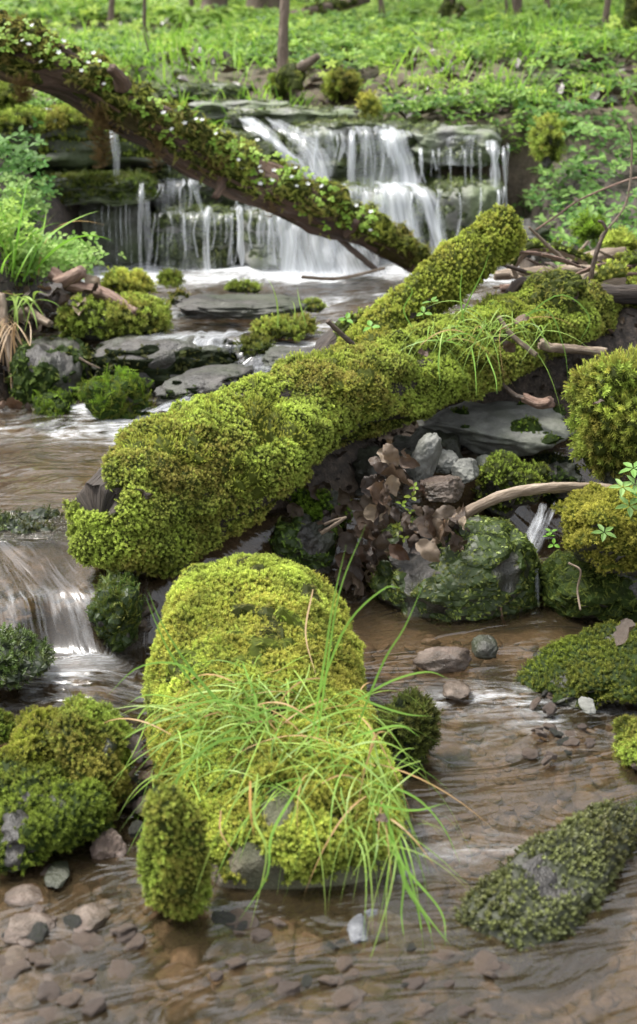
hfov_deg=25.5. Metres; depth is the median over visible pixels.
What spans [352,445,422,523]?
wet rock
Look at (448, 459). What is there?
stone
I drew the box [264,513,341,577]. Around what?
mossy rock
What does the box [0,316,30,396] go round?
grass tuft
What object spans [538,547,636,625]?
mossy rock
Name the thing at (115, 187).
rock ledge
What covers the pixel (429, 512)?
dead leaf
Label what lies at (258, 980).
pebble
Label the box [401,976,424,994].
pebble
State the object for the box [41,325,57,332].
dead leaf
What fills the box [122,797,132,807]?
pebble
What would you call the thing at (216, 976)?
pebble
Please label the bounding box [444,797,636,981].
wet rock
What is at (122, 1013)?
pebble
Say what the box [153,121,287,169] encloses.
rock ledge
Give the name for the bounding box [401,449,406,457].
dead leaf
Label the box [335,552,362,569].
dead leaf
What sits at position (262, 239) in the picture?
rock ledge
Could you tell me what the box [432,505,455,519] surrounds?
dead leaf
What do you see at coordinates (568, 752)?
pebble
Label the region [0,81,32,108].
mossy rock
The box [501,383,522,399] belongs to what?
stick
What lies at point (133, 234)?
rock ledge
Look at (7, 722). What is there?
mossy rock
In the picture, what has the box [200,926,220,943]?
pebble
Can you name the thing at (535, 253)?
twig
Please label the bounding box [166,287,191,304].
wet rock
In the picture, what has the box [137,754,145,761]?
pebble
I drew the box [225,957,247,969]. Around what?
pebble
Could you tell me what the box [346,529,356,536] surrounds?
dead leaf
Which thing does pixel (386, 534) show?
dead leaf
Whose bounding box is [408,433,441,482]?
stone
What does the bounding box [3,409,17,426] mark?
dead leaf
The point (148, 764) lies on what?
pebble
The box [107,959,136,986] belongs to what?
pebble
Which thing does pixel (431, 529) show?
dead leaf
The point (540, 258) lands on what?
wet rock
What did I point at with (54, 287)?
dead leaf
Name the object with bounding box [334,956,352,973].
pebble
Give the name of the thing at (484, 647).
stone
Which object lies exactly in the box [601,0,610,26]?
sapling
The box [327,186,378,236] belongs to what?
wood sorrel
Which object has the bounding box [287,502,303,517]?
dead leaf
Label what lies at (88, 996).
pebble
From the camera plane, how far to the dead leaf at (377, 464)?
2.94 m
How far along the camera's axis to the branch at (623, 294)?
3.66 m
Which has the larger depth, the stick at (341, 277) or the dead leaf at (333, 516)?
the stick at (341, 277)
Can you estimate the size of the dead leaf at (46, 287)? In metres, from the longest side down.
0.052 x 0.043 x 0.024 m
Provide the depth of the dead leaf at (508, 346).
3.33 m
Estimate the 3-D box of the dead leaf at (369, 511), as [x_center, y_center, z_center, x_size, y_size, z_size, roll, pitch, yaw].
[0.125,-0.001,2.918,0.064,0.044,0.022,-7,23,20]
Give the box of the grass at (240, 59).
[3,0,636,131]
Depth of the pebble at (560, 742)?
2.36 m
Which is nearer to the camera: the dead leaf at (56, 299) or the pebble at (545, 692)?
the pebble at (545, 692)
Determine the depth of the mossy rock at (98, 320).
4.12 m
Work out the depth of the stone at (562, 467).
3.41 m
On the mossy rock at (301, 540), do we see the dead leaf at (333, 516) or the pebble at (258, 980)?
the dead leaf at (333, 516)
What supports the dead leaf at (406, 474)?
on the dead leaf
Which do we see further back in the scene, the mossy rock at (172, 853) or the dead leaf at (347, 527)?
the dead leaf at (347, 527)
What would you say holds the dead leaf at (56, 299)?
on the mossy rock at (98, 320)
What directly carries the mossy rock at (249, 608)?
on the ground at (52, 568)
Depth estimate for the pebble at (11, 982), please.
1.76 m
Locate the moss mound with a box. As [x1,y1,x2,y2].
[525,265,590,315]
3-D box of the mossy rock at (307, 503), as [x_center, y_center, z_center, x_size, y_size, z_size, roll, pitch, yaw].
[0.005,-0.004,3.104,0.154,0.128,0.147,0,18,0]
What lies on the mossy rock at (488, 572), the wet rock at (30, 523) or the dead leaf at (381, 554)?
the dead leaf at (381, 554)
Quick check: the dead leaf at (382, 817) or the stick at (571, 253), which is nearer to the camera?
the dead leaf at (382, 817)
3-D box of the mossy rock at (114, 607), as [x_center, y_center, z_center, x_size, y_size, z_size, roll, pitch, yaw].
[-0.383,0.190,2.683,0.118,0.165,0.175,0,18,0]
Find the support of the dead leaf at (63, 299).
on the mossy rock at (98, 320)
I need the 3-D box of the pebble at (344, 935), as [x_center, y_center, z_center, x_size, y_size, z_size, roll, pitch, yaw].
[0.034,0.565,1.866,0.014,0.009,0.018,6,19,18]
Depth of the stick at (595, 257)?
3.69 m
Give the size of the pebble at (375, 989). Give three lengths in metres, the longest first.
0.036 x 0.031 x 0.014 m
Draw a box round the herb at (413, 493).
[392,482,418,542]
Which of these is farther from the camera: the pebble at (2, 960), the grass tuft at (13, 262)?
the grass tuft at (13, 262)
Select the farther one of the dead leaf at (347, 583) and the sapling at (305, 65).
the sapling at (305, 65)
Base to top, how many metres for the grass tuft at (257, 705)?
0.534 m
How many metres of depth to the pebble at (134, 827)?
2.05 m
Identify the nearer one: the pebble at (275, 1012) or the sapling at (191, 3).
the pebble at (275, 1012)
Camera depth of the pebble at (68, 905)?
1.93 m
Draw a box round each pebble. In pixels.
[0,920,9,928]
[0,954,5,967]
[0,957,31,983]
[5,975,18,985]
[5,1009,19,1015]
[23,873,33,883]
[26,922,48,945]
[26,952,44,963]
[33,957,60,970]
[34,907,49,914]
[35,863,52,885]
[35,1006,64,1023]
[37,981,62,1005]
[39,1018,53,1023]
[48,939,79,971]
[52,935,66,940]
[53,973,74,992]
[56,992,82,1007]
[58,896,77,913]
[63,914,81,929]
[64,1014,78,1023]
[65,939,82,957]
[67,872,77,879]
[69,969,96,983]
[71,930,106,957]
[72,883,92,904]
[81,997,105,1020]
[82,945,97,952]
[82,990,105,1006]
[90,1001,107,1021]
[95,1009,112,1022]
[96,964,114,993]
[100,873,118,894]
[101,928,110,934]
[106,1003,119,1017]
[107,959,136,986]
[109,931,137,950]
[110,924,137,937]
[115,1005,134,1023]
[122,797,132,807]
[122,933,144,954]
[123,1014,137,1023]
[127,866,141,881]
[128,778,148,802]
[128,820,142,837]
[129,775,137,781]
[132,755,141,763]
[132,795,148,816]
[133,985,154,1004]
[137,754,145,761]
[141,759,156,769]
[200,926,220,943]
[207,945,223,961]
[208,952,227,960]
[209,970,222,981]
[211,911,247,938]
[214,978,239,1000]
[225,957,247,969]
[226,908,259,934]
[232,1000,252,1014]
[233,930,249,938]
[233,952,246,959]
[239,975,253,985]
[242,1014,259,1023]
[249,928,272,942]
[251,974,274,994]
[255,986,284,1000]
[264,976,283,989]
[267,952,290,967]
[270,1007,281,1018]
[273,918,287,928]
[273,980,300,997]
[300,974,312,990]
[318,975,337,985]
[322,938,340,955]
[328,917,343,929]
[330,976,344,990]
[330,986,362,1008]
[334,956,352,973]
[335,938,345,948]
[336,989,367,1013]
[339,926,347,935]
[339,931,348,942]
[343,968,358,980]
[356,948,380,963]
[360,963,384,977]
[364,981,391,998]
[364,1002,383,1015]
[368,921,388,938]
[370,917,393,941]
[370,975,387,983]
[375,941,403,963]
[384,964,399,978]
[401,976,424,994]
[401,982,408,987]
[403,1002,422,1020]
[404,941,416,951]
[408,971,434,988]
[412,1002,434,1017]
[424,990,435,1002]
[426,967,448,982]
[427,944,465,964]
[434,992,448,1004]
[442,980,454,989]
[444,964,457,978]
[445,1004,459,1023]
[447,1005,475,1021]
[452,971,469,992]
[465,950,501,981]
[476,1002,491,1017]
[483,971,498,978]
[483,1009,497,1019]
[493,978,503,986]
[495,961,515,980]
[521,747,539,759]
[529,697,540,710]
[531,727,543,731]
[535,729,547,737]
[541,689,547,696]
[541,755,551,765]
[542,702,556,714]
[543,722,556,730]
[544,751,557,759]
[549,727,563,738]
[555,736,568,745]
[562,737,579,745]
[564,730,576,737]
[564,750,571,755]
[577,723,587,730]
[584,738,593,743]
[586,741,595,747]
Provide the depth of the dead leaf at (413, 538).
2.92 m
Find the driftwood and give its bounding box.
[47,265,139,314]
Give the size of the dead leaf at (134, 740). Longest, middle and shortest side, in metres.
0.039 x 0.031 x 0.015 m
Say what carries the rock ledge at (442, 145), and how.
on the rock ledge
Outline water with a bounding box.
[0,258,636,1023]
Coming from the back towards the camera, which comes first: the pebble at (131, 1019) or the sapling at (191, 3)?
the sapling at (191, 3)
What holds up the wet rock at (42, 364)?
on the ground at (52, 568)
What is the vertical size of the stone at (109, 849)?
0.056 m
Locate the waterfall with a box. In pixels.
[111,118,505,276]
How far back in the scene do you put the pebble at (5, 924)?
1.88 m
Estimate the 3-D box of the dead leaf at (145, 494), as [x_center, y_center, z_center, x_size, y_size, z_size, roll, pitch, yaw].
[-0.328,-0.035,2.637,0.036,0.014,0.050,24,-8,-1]
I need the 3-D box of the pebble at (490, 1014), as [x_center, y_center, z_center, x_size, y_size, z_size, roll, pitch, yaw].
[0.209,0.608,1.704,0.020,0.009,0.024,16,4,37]
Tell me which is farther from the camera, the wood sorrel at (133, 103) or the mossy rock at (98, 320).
the wood sorrel at (133, 103)
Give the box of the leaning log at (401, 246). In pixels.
[0,9,431,273]
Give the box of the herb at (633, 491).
[592,461,636,541]
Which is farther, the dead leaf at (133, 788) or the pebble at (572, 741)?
the pebble at (572, 741)
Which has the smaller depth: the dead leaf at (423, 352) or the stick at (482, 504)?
the stick at (482, 504)
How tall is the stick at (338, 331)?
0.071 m
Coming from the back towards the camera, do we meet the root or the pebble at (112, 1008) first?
the root
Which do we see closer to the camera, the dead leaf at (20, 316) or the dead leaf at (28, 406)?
the dead leaf at (28, 406)
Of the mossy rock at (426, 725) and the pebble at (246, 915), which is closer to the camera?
the pebble at (246, 915)
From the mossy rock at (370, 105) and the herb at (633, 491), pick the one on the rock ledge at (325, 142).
the mossy rock at (370, 105)
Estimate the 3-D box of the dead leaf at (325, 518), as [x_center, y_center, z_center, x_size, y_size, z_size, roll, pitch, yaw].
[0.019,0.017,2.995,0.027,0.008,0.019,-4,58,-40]
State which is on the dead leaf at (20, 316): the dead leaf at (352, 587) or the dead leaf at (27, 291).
the dead leaf at (27, 291)
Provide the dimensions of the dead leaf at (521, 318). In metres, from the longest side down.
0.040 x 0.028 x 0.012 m
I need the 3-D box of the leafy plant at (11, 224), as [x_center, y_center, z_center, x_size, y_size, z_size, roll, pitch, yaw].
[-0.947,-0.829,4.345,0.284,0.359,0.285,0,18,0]
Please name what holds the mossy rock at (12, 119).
on the ground at (52, 568)
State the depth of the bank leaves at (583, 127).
5.44 m
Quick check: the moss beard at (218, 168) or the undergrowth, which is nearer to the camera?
the moss beard at (218, 168)
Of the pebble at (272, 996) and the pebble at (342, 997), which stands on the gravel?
the pebble at (272, 996)
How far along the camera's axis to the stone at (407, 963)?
1.87 m
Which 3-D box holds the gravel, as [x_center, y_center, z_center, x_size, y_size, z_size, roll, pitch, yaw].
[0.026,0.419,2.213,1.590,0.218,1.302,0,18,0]
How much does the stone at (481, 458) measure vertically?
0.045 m
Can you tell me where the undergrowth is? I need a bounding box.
[0,0,624,27]
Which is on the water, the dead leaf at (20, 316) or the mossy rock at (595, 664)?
the mossy rock at (595, 664)
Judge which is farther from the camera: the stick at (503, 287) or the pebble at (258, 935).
the stick at (503, 287)
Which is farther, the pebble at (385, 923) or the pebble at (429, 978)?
the pebble at (385, 923)
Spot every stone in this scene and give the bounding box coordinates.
[3,911,55,945]
[44,861,68,888]
[73,902,111,932]
[90,828,128,872]
[272,919,295,953]
[294,931,324,965]
[346,913,368,944]
[363,909,434,980]
[391,426,463,457]
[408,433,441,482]
[413,646,471,673]
[417,401,572,456]
[419,475,464,502]
[435,449,458,473]
[442,681,470,699]
[451,458,478,483]
[471,635,498,659]
[476,454,488,467]
[522,450,583,504]
[578,696,595,714]
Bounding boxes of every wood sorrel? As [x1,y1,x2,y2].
[0,7,95,72]
[91,57,149,117]
[147,96,237,168]
[231,137,334,230]
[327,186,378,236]
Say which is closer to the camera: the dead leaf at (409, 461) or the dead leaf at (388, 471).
the dead leaf at (388, 471)
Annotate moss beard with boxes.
[5,70,36,101]
[81,101,119,168]
[143,131,167,171]
[193,153,234,182]
[261,195,280,217]
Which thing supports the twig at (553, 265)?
on the twig
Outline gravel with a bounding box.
[0,575,636,1023]
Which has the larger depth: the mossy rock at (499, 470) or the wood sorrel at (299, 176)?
the wood sorrel at (299, 176)
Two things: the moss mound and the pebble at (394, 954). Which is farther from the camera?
the moss mound
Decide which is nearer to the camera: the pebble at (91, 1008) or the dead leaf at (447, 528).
the pebble at (91, 1008)
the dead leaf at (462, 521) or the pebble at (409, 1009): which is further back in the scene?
the dead leaf at (462, 521)
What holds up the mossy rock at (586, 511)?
on the mossy rock at (612, 596)
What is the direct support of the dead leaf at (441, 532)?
on the dead leaf at (427, 549)
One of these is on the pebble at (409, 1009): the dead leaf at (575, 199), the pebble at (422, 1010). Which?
the pebble at (422, 1010)
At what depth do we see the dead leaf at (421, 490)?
2.96 m
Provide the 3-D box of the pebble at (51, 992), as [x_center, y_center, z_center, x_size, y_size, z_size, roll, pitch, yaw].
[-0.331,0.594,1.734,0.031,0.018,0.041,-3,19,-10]
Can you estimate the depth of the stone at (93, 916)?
1.88 m
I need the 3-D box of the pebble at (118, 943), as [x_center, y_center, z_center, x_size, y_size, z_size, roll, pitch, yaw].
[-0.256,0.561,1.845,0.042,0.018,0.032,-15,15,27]
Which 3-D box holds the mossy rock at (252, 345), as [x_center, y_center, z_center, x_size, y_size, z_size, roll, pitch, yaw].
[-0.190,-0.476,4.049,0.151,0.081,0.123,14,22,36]
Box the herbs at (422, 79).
[9,0,636,110]
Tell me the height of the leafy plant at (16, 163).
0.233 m
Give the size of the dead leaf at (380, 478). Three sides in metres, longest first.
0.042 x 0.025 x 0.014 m
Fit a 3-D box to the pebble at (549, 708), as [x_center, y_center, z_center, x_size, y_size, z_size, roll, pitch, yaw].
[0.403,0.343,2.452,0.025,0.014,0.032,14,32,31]
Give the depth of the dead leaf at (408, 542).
2.96 m
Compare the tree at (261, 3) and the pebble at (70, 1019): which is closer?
the pebble at (70, 1019)
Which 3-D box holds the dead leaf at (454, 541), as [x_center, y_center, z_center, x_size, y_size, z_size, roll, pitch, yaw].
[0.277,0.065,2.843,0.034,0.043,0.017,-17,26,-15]
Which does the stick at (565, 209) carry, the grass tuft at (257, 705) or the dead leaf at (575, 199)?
the dead leaf at (575, 199)
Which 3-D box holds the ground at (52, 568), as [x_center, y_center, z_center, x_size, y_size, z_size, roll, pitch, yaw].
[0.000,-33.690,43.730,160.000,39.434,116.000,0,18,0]
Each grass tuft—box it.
[0,180,111,281]
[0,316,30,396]
[2,290,59,332]
[78,530,494,927]
[266,277,306,326]
[296,771,475,984]
[401,251,592,415]
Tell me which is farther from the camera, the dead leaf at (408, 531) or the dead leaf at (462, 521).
the dead leaf at (408, 531)
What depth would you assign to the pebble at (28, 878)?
1.99 m
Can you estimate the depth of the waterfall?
5.37 m
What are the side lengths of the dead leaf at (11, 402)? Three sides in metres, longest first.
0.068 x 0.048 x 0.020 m
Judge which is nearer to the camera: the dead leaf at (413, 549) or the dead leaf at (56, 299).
the dead leaf at (413, 549)
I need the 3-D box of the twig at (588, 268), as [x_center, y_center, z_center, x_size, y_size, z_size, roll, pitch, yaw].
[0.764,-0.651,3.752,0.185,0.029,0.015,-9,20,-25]
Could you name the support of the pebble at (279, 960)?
on the gravel
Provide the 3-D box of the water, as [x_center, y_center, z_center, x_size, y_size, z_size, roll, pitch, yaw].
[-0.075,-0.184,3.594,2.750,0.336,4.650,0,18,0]
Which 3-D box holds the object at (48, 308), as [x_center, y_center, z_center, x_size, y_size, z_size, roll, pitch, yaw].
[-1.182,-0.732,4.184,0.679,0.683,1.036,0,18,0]
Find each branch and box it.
[588,281,636,303]
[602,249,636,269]
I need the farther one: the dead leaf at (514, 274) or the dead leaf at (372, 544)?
the dead leaf at (514, 274)
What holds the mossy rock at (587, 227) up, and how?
on the ground at (52, 568)
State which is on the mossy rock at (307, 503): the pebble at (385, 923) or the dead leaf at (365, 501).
the dead leaf at (365, 501)
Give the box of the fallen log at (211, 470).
[61,266,636,578]
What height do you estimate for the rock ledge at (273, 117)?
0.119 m
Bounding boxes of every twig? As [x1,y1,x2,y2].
[500,264,532,274]
[519,251,549,257]
[525,258,548,266]
[542,253,580,267]
[545,262,557,268]
[570,240,588,261]
[575,262,631,273]
[599,250,615,259]
[626,272,636,275]
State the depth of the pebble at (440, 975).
1.78 m
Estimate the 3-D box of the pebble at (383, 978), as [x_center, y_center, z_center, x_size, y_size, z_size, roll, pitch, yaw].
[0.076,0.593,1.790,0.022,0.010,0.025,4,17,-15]
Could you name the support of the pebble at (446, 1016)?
in the water
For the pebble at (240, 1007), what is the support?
on the gravel
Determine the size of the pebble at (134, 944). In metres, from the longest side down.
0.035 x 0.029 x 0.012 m
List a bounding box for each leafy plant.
[0,116,47,182]
[0,169,62,234]
[0,187,45,288]
[9,226,126,284]
[25,155,56,209]
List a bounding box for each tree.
[199,0,227,23]
[246,0,279,8]
[621,0,636,43]
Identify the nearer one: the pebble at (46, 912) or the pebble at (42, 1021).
the pebble at (42, 1021)
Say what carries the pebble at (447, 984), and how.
in the water
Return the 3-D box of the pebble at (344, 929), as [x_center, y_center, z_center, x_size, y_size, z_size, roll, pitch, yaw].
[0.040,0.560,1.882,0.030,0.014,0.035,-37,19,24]
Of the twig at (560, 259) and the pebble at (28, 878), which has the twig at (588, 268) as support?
the twig at (560, 259)
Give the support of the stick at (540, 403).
on the stone at (520, 429)
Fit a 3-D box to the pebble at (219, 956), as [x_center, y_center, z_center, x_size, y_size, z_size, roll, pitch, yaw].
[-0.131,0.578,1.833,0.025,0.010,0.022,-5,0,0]
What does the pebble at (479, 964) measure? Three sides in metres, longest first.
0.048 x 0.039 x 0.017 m
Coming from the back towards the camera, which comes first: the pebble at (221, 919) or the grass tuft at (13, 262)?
the grass tuft at (13, 262)
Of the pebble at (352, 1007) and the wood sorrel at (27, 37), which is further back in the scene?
the wood sorrel at (27, 37)
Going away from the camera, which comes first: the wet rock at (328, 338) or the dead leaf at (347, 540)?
the dead leaf at (347, 540)
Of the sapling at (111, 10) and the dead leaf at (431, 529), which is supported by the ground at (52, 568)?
the sapling at (111, 10)
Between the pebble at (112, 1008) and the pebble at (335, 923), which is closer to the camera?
the pebble at (112, 1008)
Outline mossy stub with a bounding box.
[329,203,527,349]
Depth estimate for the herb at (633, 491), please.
2.61 m
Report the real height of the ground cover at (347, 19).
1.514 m
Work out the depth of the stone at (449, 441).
3.46 m
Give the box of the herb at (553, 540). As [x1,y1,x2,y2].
[543,528,559,547]
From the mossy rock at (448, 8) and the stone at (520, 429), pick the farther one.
the mossy rock at (448, 8)
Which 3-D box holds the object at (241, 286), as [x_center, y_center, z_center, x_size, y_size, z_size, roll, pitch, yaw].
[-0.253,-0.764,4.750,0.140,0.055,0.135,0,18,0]
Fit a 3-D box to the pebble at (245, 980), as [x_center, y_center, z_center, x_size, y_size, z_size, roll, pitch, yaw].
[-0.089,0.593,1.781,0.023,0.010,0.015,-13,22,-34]
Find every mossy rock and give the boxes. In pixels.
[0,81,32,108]
[0,103,46,134]
[0,704,62,765]
[0,707,17,744]
[0,754,118,876]
[27,385,75,431]
[44,105,93,133]
[47,690,135,805]
[53,289,174,340]
[69,363,156,430]
[84,566,146,655]
[100,266,158,296]
[135,779,213,932]
[140,551,418,914]
[155,267,186,287]
[232,331,275,360]
[249,312,320,342]
[263,72,295,96]
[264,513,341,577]
[270,58,310,98]
[288,486,353,528]
[320,66,363,104]
[354,89,385,118]
[369,513,542,627]
[375,686,444,776]
[434,0,468,30]
[471,449,552,519]
[510,618,636,711]
[526,111,569,168]
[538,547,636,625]
[550,481,636,576]
[561,343,636,484]
[569,206,610,246]
[599,224,636,253]
[610,713,636,772]
[620,796,636,853]
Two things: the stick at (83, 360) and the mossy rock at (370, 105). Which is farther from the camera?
the mossy rock at (370, 105)
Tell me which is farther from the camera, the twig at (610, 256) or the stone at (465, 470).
the twig at (610, 256)
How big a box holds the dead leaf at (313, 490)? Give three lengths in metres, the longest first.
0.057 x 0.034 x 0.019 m
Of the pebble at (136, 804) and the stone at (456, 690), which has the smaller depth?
the pebble at (136, 804)
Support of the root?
on the ground at (52, 568)
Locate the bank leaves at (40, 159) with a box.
[0,98,62,208]
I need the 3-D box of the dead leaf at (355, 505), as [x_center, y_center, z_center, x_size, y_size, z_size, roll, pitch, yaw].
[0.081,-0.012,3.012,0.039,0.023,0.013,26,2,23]
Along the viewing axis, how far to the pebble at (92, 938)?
1.83 m
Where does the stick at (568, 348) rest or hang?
on the fallen log at (211, 470)
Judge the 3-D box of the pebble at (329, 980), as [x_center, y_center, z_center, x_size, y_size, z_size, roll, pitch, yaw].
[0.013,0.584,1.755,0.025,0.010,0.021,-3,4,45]
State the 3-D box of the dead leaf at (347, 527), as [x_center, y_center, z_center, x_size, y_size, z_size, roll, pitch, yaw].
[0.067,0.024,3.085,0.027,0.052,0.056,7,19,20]
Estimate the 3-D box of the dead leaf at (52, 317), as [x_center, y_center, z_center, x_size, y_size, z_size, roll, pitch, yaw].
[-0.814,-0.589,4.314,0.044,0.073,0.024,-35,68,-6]
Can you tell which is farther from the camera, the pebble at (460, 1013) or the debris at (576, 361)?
the debris at (576, 361)
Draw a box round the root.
[0,293,12,374]
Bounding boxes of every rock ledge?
[1,103,165,171]
[36,166,163,207]
[79,201,155,269]
[144,198,246,278]
[151,165,246,210]
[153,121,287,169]
[155,79,251,101]
[187,96,290,120]
[223,102,363,128]
[236,201,370,281]
[282,112,436,181]
[330,174,436,253]
[410,118,501,168]
[424,169,507,246]
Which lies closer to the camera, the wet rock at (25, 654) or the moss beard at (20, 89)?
the wet rock at (25, 654)
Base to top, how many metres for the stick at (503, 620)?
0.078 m
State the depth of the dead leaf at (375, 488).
2.88 m
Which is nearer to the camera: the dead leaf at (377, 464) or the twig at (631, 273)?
the dead leaf at (377, 464)
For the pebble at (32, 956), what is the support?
on the ground at (52, 568)
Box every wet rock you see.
[0,503,70,546]
[0,622,56,690]
[4,334,94,419]
[87,333,243,402]
[154,364,259,411]
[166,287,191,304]
[175,294,307,319]
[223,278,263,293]
[261,345,314,372]
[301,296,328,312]
[310,307,369,353]
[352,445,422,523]
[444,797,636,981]
[520,218,556,259]
[531,243,566,262]
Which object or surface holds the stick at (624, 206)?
on the ground at (52, 568)
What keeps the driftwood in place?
on the mossy rock at (98, 320)
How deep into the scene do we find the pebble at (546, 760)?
2.27 m
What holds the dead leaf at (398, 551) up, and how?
on the mossy rock at (488, 572)
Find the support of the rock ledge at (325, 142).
on the rock ledge at (364, 188)
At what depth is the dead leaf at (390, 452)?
2.93 m
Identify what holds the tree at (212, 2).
on the ground at (52, 568)
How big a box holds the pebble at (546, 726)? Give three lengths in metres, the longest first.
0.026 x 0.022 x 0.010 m
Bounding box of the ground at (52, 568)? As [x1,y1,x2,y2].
[0,0,636,1023]
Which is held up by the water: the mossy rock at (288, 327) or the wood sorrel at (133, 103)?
the mossy rock at (288, 327)
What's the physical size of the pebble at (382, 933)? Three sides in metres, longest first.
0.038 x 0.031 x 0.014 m
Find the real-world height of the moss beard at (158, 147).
0.145 m
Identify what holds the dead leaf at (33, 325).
on the water
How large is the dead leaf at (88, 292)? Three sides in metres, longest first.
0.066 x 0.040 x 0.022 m
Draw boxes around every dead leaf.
[0,400,5,410]
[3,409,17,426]
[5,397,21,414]
[9,306,30,321]
[16,319,32,326]
[20,285,30,305]
[25,402,35,410]
[27,318,35,331]
[31,322,41,333]
[37,282,63,295]
[37,285,52,292]
[37,292,45,313]
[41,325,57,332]
[48,314,56,324]
[50,291,60,313]
[57,293,69,307]
[64,299,83,307]
[72,297,85,315]
[81,282,98,296]
[84,274,100,285]
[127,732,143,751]
[128,761,146,776]
[128,780,138,794]
[136,489,152,498]
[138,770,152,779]
[286,487,297,501]
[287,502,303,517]
[309,484,320,500]
[314,481,332,498]
[322,510,330,516]
[322,516,331,522]
[328,523,342,542]
[330,513,338,522]
[334,504,351,519]
[334,566,352,590]
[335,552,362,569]
[337,486,350,506]
[338,532,357,554]
[344,512,351,530]
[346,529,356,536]
[346,556,363,580]
[348,584,354,590]
[349,500,363,510]
[351,572,363,595]
[353,511,363,521]
[354,522,377,538]
[356,545,367,563]
[357,514,376,529]
[359,494,373,511]
[360,476,378,496]
[360,539,373,550]
[361,527,374,544]
[363,547,390,564]
[364,503,390,521]
[366,480,391,504]
[366,560,375,572]
[367,547,372,557]
[368,456,389,475]
[370,538,376,561]
[371,529,380,536]
[373,502,384,525]
[374,534,390,550]
[376,813,388,822]
[377,448,399,465]
[377,473,385,481]
[378,464,415,490]
[378,494,388,520]
[380,482,389,499]
[382,443,399,466]
[382,520,388,527]
[382,531,392,538]
[385,475,400,495]
[389,544,409,559]
[390,506,399,520]
[395,465,410,482]
[396,530,404,546]
[399,454,419,467]
[400,512,411,527]
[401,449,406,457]
[401,480,426,499]
[402,523,420,538]
[404,534,412,547]
[408,523,418,530]
[408,534,418,544]
[410,540,420,554]
[412,505,422,516]
[413,516,450,537]
[415,538,439,561]
[418,347,427,356]
[418,484,424,494]
[422,506,434,522]
[427,517,447,537]
[427,518,442,543]
[431,537,439,543]
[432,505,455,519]
[438,521,445,546]
[442,519,454,534]
[443,525,455,539]
[448,502,464,524]
[449,533,462,551]
[452,521,460,534]
[458,516,466,529]
[458,540,467,546]
[502,340,515,352]
[510,264,521,278]
[514,314,528,323]
[550,381,564,391]
[573,197,580,204]
[613,618,634,646]
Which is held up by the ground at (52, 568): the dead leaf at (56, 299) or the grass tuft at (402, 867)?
the grass tuft at (402, 867)
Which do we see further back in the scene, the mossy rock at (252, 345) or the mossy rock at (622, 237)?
the mossy rock at (622, 237)
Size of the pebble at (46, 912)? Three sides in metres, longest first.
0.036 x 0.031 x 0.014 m
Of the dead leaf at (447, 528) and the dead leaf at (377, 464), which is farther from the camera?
the dead leaf at (377, 464)
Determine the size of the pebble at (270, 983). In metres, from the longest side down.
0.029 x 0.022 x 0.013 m
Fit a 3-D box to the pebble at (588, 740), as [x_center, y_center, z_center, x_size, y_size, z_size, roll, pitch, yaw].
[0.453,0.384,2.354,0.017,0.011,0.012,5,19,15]
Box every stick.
[24,305,53,326]
[79,357,99,368]
[301,267,384,280]
[320,516,346,534]
[326,318,354,344]
[447,482,611,526]
[493,264,597,279]
[497,316,537,357]
[499,284,517,292]
[500,607,505,626]
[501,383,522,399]
[504,275,530,293]
[507,237,598,268]
[521,393,554,408]
[528,226,568,264]
[536,177,636,230]
[537,338,606,356]
[568,562,581,609]
[585,247,627,260]
[588,220,607,280]
[599,121,632,236]
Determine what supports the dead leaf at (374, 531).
on the mossy rock at (488, 572)
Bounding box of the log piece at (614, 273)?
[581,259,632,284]
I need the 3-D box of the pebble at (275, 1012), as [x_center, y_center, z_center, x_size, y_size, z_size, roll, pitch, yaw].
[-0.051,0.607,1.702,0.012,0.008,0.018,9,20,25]
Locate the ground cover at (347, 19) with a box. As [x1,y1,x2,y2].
[0,0,636,179]
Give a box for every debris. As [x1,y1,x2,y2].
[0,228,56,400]
[311,304,636,489]
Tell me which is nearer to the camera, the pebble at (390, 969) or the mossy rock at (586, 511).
the pebble at (390, 969)
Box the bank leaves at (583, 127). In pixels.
[511,79,636,265]
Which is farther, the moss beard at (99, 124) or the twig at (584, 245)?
the moss beard at (99, 124)
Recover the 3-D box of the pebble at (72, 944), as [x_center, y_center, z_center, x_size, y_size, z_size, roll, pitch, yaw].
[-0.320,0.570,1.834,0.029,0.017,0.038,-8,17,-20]
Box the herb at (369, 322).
[338,297,437,330]
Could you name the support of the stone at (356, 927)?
on the water
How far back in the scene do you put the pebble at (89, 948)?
1.82 m
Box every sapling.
[107,0,114,22]
[142,0,149,51]
[188,0,193,22]
[273,0,319,95]
[378,0,384,17]
[504,0,521,17]
[543,0,550,8]
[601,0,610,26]
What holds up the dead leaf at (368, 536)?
on the mossy rock at (488, 572)
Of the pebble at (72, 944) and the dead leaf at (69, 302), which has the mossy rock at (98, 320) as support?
the dead leaf at (69, 302)

